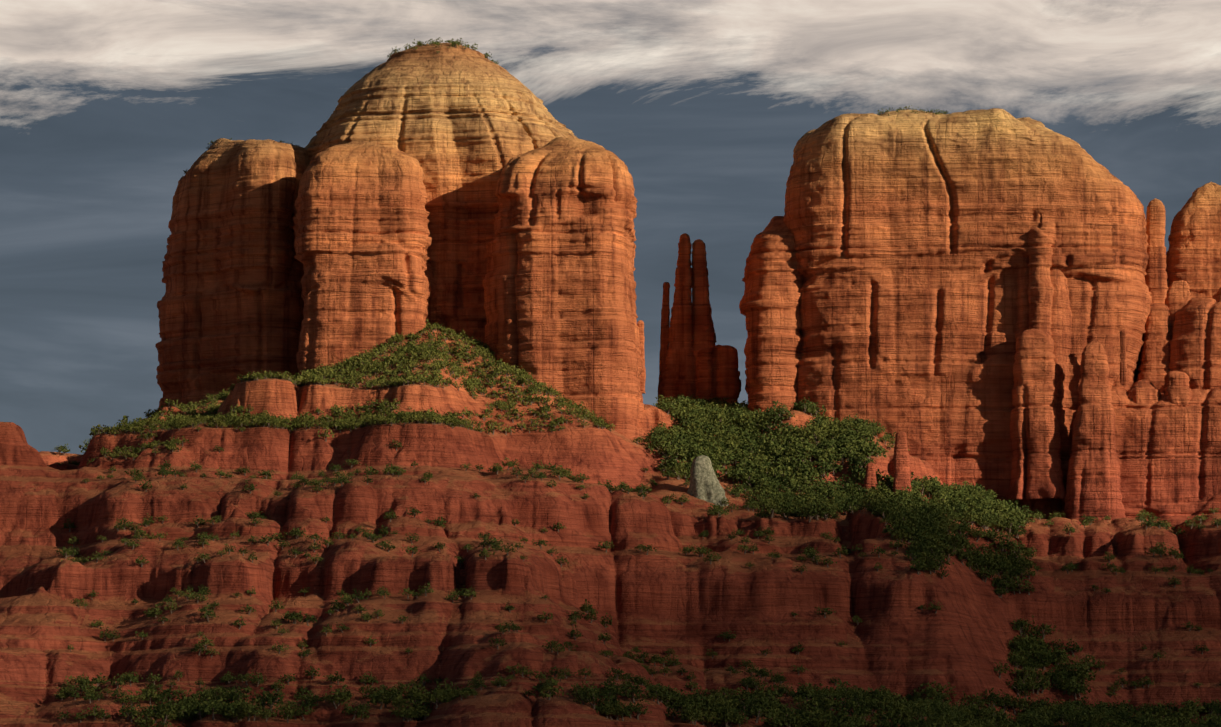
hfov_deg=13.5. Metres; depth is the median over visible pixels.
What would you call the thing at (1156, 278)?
rock spire
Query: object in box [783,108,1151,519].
butte
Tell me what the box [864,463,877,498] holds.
gully pinnacle
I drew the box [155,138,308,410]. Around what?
butte wing
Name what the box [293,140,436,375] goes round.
butte pillar
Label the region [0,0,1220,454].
sky
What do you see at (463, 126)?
butte
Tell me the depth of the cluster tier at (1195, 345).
1829.97 m
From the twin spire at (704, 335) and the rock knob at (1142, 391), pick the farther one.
the twin spire at (704, 335)
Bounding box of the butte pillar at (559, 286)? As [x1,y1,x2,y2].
[483,137,643,440]
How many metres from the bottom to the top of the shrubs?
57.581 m
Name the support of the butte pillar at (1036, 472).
on the terrain ground
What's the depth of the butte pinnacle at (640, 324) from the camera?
1822.30 m
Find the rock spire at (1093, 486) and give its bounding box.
[1063,339,1125,523]
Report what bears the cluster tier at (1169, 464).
on the terrain ground
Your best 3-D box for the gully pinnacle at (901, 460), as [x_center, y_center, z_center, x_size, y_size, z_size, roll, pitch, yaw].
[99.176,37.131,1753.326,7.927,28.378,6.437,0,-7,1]
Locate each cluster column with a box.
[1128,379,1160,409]
[1136,303,1169,392]
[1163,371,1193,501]
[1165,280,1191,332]
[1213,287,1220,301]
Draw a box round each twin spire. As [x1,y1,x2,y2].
[660,233,695,399]
[691,239,716,398]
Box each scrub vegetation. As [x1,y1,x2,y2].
[183,138,297,173]
[387,37,498,63]
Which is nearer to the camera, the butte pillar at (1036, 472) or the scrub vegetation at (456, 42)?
the butte pillar at (1036, 472)
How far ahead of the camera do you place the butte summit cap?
1858.30 m
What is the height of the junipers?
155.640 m
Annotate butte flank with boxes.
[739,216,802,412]
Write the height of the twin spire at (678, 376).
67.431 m
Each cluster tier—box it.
[1079,388,1220,529]
[1134,298,1220,389]
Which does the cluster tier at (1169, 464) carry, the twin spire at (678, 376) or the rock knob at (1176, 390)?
the rock knob at (1176, 390)
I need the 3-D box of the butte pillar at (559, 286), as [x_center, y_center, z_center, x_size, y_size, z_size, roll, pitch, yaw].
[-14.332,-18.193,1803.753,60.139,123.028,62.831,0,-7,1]
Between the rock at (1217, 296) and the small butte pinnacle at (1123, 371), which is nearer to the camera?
the small butte pinnacle at (1123, 371)
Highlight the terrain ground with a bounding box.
[0,328,1220,726]
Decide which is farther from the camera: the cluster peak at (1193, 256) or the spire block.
the cluster peak at (1193, 256)
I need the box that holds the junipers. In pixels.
[52,393,1220,726]
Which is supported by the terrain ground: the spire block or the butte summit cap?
the spire block
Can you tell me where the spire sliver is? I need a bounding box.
[658,282,669,402]
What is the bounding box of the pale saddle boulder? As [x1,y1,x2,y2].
[687,455,728,506]
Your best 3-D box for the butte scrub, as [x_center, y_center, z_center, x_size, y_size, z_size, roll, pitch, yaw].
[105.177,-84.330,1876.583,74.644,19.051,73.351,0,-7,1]
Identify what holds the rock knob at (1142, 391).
on the cluster tier at (1169, 464)
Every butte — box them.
[305,43,576,345]
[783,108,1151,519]
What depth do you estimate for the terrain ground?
1634.06 m
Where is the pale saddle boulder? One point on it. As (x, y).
(705, 484)
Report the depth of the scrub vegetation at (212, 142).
1853.36 m
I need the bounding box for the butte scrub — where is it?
[877,105,950,115]
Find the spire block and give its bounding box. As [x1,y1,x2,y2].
[696,345,740,403]
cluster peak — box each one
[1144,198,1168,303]
[1165,182,1220,298]
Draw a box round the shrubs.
[79,319,614,459]
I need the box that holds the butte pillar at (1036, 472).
[1005,328,1065,499]
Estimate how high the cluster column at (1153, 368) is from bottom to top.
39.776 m
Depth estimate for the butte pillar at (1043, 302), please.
1812.44 m
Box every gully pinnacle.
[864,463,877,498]
[893,432,911,493]
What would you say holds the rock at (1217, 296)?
on the cluster tier at (1195, 345)
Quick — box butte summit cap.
[879,110,940,115]
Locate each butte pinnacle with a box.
[637,320,645,393]
[1120,329,1126,384]
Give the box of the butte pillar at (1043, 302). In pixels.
[1015,203,1071,519]
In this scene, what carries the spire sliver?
on the terrain ground

